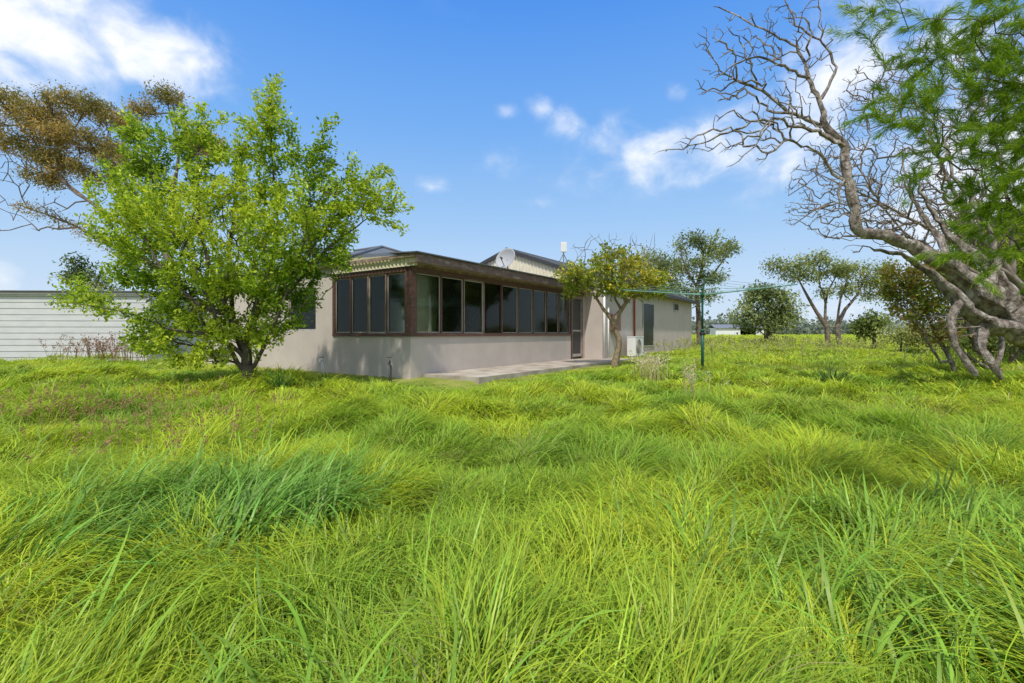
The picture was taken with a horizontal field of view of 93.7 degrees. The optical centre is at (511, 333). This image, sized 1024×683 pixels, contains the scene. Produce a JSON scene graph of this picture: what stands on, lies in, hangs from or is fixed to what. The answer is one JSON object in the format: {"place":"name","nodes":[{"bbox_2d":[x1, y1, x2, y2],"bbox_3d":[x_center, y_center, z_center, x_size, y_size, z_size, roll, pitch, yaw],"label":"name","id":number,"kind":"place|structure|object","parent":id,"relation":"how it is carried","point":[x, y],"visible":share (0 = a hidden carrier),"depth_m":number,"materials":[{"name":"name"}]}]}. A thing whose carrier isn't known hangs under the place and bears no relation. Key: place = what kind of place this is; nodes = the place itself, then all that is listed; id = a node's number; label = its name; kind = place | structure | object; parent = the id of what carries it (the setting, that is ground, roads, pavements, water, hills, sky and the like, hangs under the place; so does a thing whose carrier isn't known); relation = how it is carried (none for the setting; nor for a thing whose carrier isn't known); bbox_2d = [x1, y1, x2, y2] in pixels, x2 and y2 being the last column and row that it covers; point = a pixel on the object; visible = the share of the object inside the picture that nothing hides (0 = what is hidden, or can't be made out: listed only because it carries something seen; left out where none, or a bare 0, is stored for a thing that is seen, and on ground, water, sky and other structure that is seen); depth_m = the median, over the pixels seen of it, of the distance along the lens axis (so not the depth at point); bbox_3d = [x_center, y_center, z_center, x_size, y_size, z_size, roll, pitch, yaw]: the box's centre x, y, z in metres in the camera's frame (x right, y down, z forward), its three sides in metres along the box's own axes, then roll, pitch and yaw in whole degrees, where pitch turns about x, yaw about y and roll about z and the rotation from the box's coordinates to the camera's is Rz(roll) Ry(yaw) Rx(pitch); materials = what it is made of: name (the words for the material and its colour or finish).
{"place":"outdoors","nodes":[
{"label":"outdoors","id":0,"kind":"place"},
{"bbox_2d":[0,333,1023,682],"bbox_3d":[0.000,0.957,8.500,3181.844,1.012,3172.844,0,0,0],"label":"ground","id":1,"kind":"structure","parent":0,"point":[452,383],"depth_m":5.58,"materials":[{"name":"green plant"}]},
{"bbox_2d":[47,249,128,290],"bbox_3d":[-21.250,-1.612,23.861,3.354,5.274,2.716,0,0,0],"label":"dark shrub","id":2,"kind":"object","parent":1,"relation":"on","point":[79,267],"visible":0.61,"depth_m":23.74,"materials":[{"name":"green plant"}]},
{"bbox_2d":[39,331,156,362],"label":"dry weeds","id":3,"kind":"object","parent":1,"relation":"on","point":[98,345],"visible":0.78,"depth_m":15.57,"materials":[{"name":"brown plant"}]},
{"bbox_2d":[0,290,204,360],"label":"white shed","id":4,"kind":"structure","parent":1,"relation":"on","point":[28,318],"depth_m":16.58,"materials":[{"name":"white metal"}]},
{"bbox_2d":[0,75,231,294],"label":"brown crowned tree","id":5,"kind":"object","parent":1,"relation":"on","point":[60,132],"visible":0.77,"depth_m":21.55,"materials":[{"name":"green plant"}]},
{"bbox_2d":[0,373,291,480],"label":"seed stalks","id":6,"kind":"object","parent":1,"relation":"on","point":[117,422],"visible":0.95,"depth_m":5.24,"materials":[{"name":"green plant"}]},
{"bbox_2d":[44,70,414,381],"bbox_3d":[-5.285,-2.034,8.954,6.437,6.160,3.952,0,0,-24],"label":"leafy tree","id":7,"kind":"object","parent":1,"relation":"on","point":[222,289],"visible":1,"depth_m":8.77,"materials":[{"name":"green plant"}]},
{"bbox_2d":[260,370,300,389],"bbox_3d":[-4.153,0.805,8.622,0.836,0.466,0.825,0,0,-34],"label":"strappy plant","id":8,"kind":"object","parent":1,"relation":"on","point":[279,382],"visible":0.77,"depth_m":8.53,"materials":[{"name":"green plant"}]},
{"bbox_2d":[319,357,323,373],"bbox_3d":[-4.635,0.805,11.642,0.100,0.490,0.159,0,0,22],"label":"garden tap","id":9,"kind":"object","parent":1,"relation":"on","point":[322,364],"visible":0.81,"depth_m":11.68,"materials":[{"name":"white paint"}]},
{"bbox_2d":[315,373,335,385],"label":"strappy plant","id":10,"kind":"object","parent":1,"relation":"on","point":[325,377],"visible":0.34,"depth_m":9.58,"materials":[{"name":"green plant"}]},
{"bbox_2d":[387,357,391,382],"bbox_3d":[-2.577,0.781,10.042,0.100,0.590,0.159,0,0,22],"label":"garden tap","id":11,"kind":"object","parent":1,"relation":"on","point":[390,370],"visible":0.9,"depth_m":10.09,"materials":[{"name":"plastic"}]},
{"bbox_2d":[195,245,698,378],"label":"house","id":12,"kind":"structure","parent":1,"relation":"on","point":[414,314],"depth_m":12.60,"materials":[{"name":"paint"}]},
{"bbox_2d":[289,290,315,330],"bbox_3d":[-5.582,-0.620,12.853,1.270,1.080,0.080,0,0,34],"label":"window","id":13,"kind":"structure","parent":12,"relation":"in","point":[311,326],"depth_m":12.74,"materials":[{"name":"black glass"}]},
{"bbox_2d":[334,277,349,333],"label":"window","id":14,"kind":"structure","parent":12,"relation":"in","point":[341,287],"depth_m":11.90,"materials":[{"name":"clear glass"}]},
{"bbox_2d":[350,275,367,333],"bbox_3d":[-3.635,-0.690,11.521,0.631,1.376,0.100,0,0,34],"label":"window","id":15,"kind":"structure","parent":12,"relation":"in","point":[358,284],"depth_m":11.54,"materials":[{"name":"glass"}]},
{"bbox_2d":[368,273,385,333],"bbox_3d":[-3.111,-0.690,11.166,0.631,1.376,0.100,0,0,34],"label":"window","id":16,"kind":"structure","parent":12,"relation":"in","point":[377,282],"depth_m":11.18,"materials":[{"name":"clear glass"}]},
{"bbox_2d":[386,271,404,333],"bbox_3d":[-2.587,-0.690,10.811,0.631,1.376,0.100,0,0,34],"label":"window","id":17,"kind":"structure","parent":12,"relation":"in","point":[395,282],"depth_m":10.84,"materials":[{"name":"clear glass"}]},
{"bbox_2d":[416,272,441,333],"bbox_3d":[-1.934,-0.690,11.006,0.100,1.376,0.826,0,0,34],"label":"window","id":18,"kind":"structure","parent":12,"relation":"in","point":[433,282],"depth_m":11.16,"materials":[{"name":"glass"}]},
{"bbox_2d":[442,275,463,333],"bbox_3d":[-1.470,-0.690,11.692,0.100,1.376,0.826,0,0,34],"label":"window","id":19,"kind":"structure","parent":12,"relation":"in","point":[452,287],"depth_m":11.72,"materials":[{"name":"clear glass"}]},
{"bbox_2d":[464,279,483,333],"bbox_3d":[-1.006,-0.690,12.377,0.100,1.376,0.826,0,0,34],"label":"window","id":20,"kind":"structure","parent":12,"relation":"in","point":[473,289],"depth_m":12.39,"materials":[{"name":"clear glass"}]},
{"bbox_2d":[484,282,501,333],"bbox_3d":[-0.542,-0.690,13.061,0.100,1.376,0.826,0,0,34],"label":"window","id":21,"kind":"structure","parent":12,"relation":"in","point":[492,291],"depth_m":13.07,"materials":[{"name":"clear glass"}]},
{"bbox_2d":[496,248,514,268],"bbox_3d":[-0.135,-2.287,15.417,0.749,0.976,0.510,0,0,-7],"label":"satellite dish","id":22,"kind":"object","parent":12,"relation":"on","point":[505,257],"visible":0.91,"depth_m":15.50,"materials":[{"name":"white metal"}]},
{"bbox_2d":[502,284,518,333],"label":"window","id":23,"kind":"structure","parent":12,"relation":"in","point":[510,294],"depth_m":13.79,"materials":[{"name":"glass"}]},
{"bbox_2d":[519,287,532,333],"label":"window","id":24,"kind":"structure","parent":12,"relation":"in","point":[525,294],"depth_m":14.46,"materials":[{"name":"glass"}]},
{"bbox_2d":[533,289,546,333],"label":"window","id":25,"kind":"structure","parent":12,"relation":"in","point":[539,296],"depth_m":15.14,"materials":[{"name":"black glass"}]},
{"bbox_2d":[547,291,558,333],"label":"window","id":26,"kind":"structure","parent":12,"relation":"in","point":[552,297],"depth_m":15.83,"materials":[{"name":"glass"}]},
{"bbox_2d":[558,242,567,265],"bbox_3d":[2.093,-3.072,19.014,0.691,1.078,0.300,0,0,-13],"label":"roof antenna","id":27,"kind":"object","parent":12,"relation":"on","point":[563,247],"visible":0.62,"depth_m":18.87,"materials":[{"name":"white paint"}]},
{"bbox_2d":[559,293,570,333],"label":"window","id":28,"kind":"structure","parent":12,"relation":"in","point":[564,305],"depth_m":16.53,"materials":[{"name":"glass"}]},
{"bbox_2d":[573,299,581,357],"bbox_3d":[2.336,-0.190,17.285,0.112,2.100,0.860,0,0,34],"label":"door","id":29,"kind":"structure","parent":12,"relation":"in","point":[577,329],"depth_m":17.29,"materials":[{"name":"glass"}]},
{"bbox_2d":[643,302,653,346],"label":"window","id":30,"kind":"structure","parent":12,"relation":"in","point":[648,308],"depth_m":21.52,"materials":[{"name":"grey glass"}]},
{"bbox_2d":[673,303,678,310],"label":"window","id":31,"kind":"structure","parent":12,"relation":"in","point":[675,305],"depth_m":25.11,"materials":[{"name":"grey glass"}]},
{"bbox_2d":[422,358,631,383],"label":"patio","id":32,"kind":"structure","parent":1,"relation":"on","point":[481,375],"depth_m":11.97,"materials":[{"name":"concrete"}]},
{"bbox_2d":[550,233,673,366],"bbox_3d":[2.877,-1.107,14.134,3.469,4.169,2.454,0,0,-19],"label":"lemon tree","id":33,"kind":"object","parent":1,"relation":"on","point":[607,268],"visible":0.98,"depth_m":13.85,"materials":[{"name":"green plant"}]},
{"bbox_2d":[627,336,643,356],"bbox_3d":[4.881,0.522,18.978,0.382,0.835,0.920,0,0,34],"label":"air conditioner","id":34,"kind":"object","parent":1,"relation":"on","point":[635,344],"visible":0.98,"depth_m":18.65,"materials":[{"name":"white paint"}]},
{"bbox_2d":[614,241,684,294],"bbox_3d":[7.052,-1.977,24.884,3.935,5.804,2.647,0,0,0],"label":"leafy tree","id":35,"kind":"object","parent":1,"relation":"on","point":[665,264],"visible":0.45,"depth_m":24.63,"materials":[{"name":"green plant"}]},
{"bbox_2d":[627,348,729,398],"bbox_3d":[2.992,0.739,9.094,0.872,0.902,3.216,0,0,-9],"label":"straw tuft","id":36,"kind":"object","parent":1,"relation":"on","point":[657,363],"visible":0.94,"depth_m":9.83,"materials":[{"name":"beige plant"}]},
{"bbox_2d":[666,227,745,345],"bbox_3d":[11.790,-2.899,30.098,5.570,7.375,3.281,0,0,0],"label":"eucalypt","id":37,"kind":"object","parent":1,"relation":"on","point":[703,260],"visible":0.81,"depth_m":29.72,"materials":[{"name":"green plant"}]},
{"bbox_2d":[620,278,797,369],"bbox_3d":[5.038,-0.101,12.700,3.131,2.298,3.131,0,0,-25],"label":"rotary clothesline","id":38,"kind":"object","parent":1,"relation":"on","point":[702,294],"visible":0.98,"depth_m":12.66,"materials":[{"name":"green metal"}]},
{"bbox_2d":[707,324,756,335],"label":"distant building","id":39,"kind":"structure","parent":1,"relation":"on","point":[717,329],"depth_m":108.00,"materials":[{"name":"white paint"}]},
{"bbox_2d":[738,324,763,334],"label":"distant building","id":40,"kind":"structure","parent":1,"relation":"on","point":[762,331],"depth_m":108.00,"materials":[{"name":"white paint"}]},
{"bbox_2d":[718,278,811,343],"bbox_3d":[17.549,-1.490,33.008,5.155,4.564,5.128,0,0,-37],"label":"round shrub","id":41,"kind":"object","parent":1,"relation":"on","point":[772,316],"visible":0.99,"depth_m":32.42,"materials":[{"name":"green plant"}]},
{"bbox_2d":[758,248,857,346],"bbox_3d":[15.854,-1.886,25.968,5.062,5.492,2.899,0,0,0],"label":"spreading tree","id":42,"kind":"object","parent":1,"relation":"on","point":[797,269],"visible":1,"depth_m":25.89,"materials":[{"name":"green plant"}]},
{"bbox_2d":[692,308,963,334],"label":"distant trees","id":43,"kind":"object","parent":1,"relation":"on","point":[813,328],"visible":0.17,"depth_m":131.96,"materials":[{"name":"green plant"}]},
{"bbox_2d":[811,364,863,383],"bbox_3d":[6.455,0.835,9.597,0.961,0.576,1.038,0,0,-28],"label":"strappy plant","id":44,"kind":"object","parent":1,"relation":"on","point":[824,377],"visible":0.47,"depth_m":9.58,"materials":[{"name":"green plant"}]},
{"bbox_2d":[653,333,1022,368],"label":"field stalks","id":45,"kind":"object","parent":1,"relation":"on","point":[780,345],"visible":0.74,"depth_m":20.26,"materials":[{"name":"green plant"}]},
{"bbox_2d":[653,0,1023,379],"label":"dead tree","id":46,"kind":"object","parent":1,"relation":"on","point":[984,313],"visible":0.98,"depth_m":8.50,"materials":[{"name":"grey plant"}]},
{"bbox_2d":[826,255,900,346],"bbox_3d":[19.450,-1.791,26.706,4.058,5.337,2.542,0,0,0],"label":"spreading tree","id":47,"kind":"object","parent":1,"relation":"on","point":[845,289],"visible":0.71,"depth_m":26.47,"materials":[{"name":"green plant"}]},
{"bbox_2d":[845,307,897,348],"bbox_3d":[17.890,-0.269,24.097,2.345,2.314,2.077,0,0,-43],"label":"shrub","id":48,"kind":"object","parent":1,"relation":"on","point":[862,326],"visible":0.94,"depth_m":23.79,"materials":[{"name":"green plant"}]},
{"bbox_2d":[877,324,906,334],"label":"distant building","id":49,"kind":"structure","parent":1,"relation":"on","point":[894,328],"depth_m":108.00,"materials":[{"name":"white paint"}]},
{"bbox_2d":[783,13,1023,300],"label":"bare thicket tree","id":50,"kind":"object","parent":1,"relation":"on","point":[1008,270],"visible":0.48,"depth_m":10.15,"materials":[{"name":"brown plant"}]},
{"bbox_2d":[868,319,968,351],"bbox_3d":[17.462,0.071,19.976,4.630,1.829,2.390,0,0,0],"label":"scrub","id":51,"kind":"object","parent":1,"relation":"on","point":[906,338],"visible":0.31,"depth_m":19.80,"materials":[{"name":"green plant"}]},
{"bbox_2d":[871,258,973,372],"bbox_3d":[9.771,-0.480,11.456,2.278,3.083,1.533,0,0,0],"label":"ruddy leaved bush","id":52,"kind":"object","parent":1,"relation":"on","point":[911,287],"visible":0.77,"depth_m":11.39,"materials":[{"name":"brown plant"}]},
{"bbox_2d":[822,0,1023,298],"bbox_3d":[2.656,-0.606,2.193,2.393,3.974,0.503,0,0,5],"label":"feathery tree","id":53,"kind":"object","parent":1,"relation":"on","point":[994,130],"visible":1,"depth_m":2.19,"materials":[{"name":"green plant"}]},
{"bbox_2d":[918,201,1023,369],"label":"leaning trunk tree","id":54,"kind":"object","parent":1,"relation":"on","point":[979,359],"visible":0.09,"depth_m":11.37,"materials":[{"name":"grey plant"}]},
{"bbox_2d":[941,301,1023,366],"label":"hedge shrub","id":55,"kind":"object","parent":1,"relation":"on","point":[992,343],"visible":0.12,"depth_m":13.81,"materials":[{"name":"green plant"}]},
{"bbox_2d":[1002,188,1023,280],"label":"tall dark tree","id":56,"kind":"object","parent":1,"relation":"on","point":[1018,240],"depth_m":15.55,"materials":[{"name":"green plant"}]},
{"bbox_2d":[0,0,1023,332],"label":"sky","id":57,"kind":"structure","parent":0,"point":[528,126],"materials":[{"name":"blue"}]}
]}

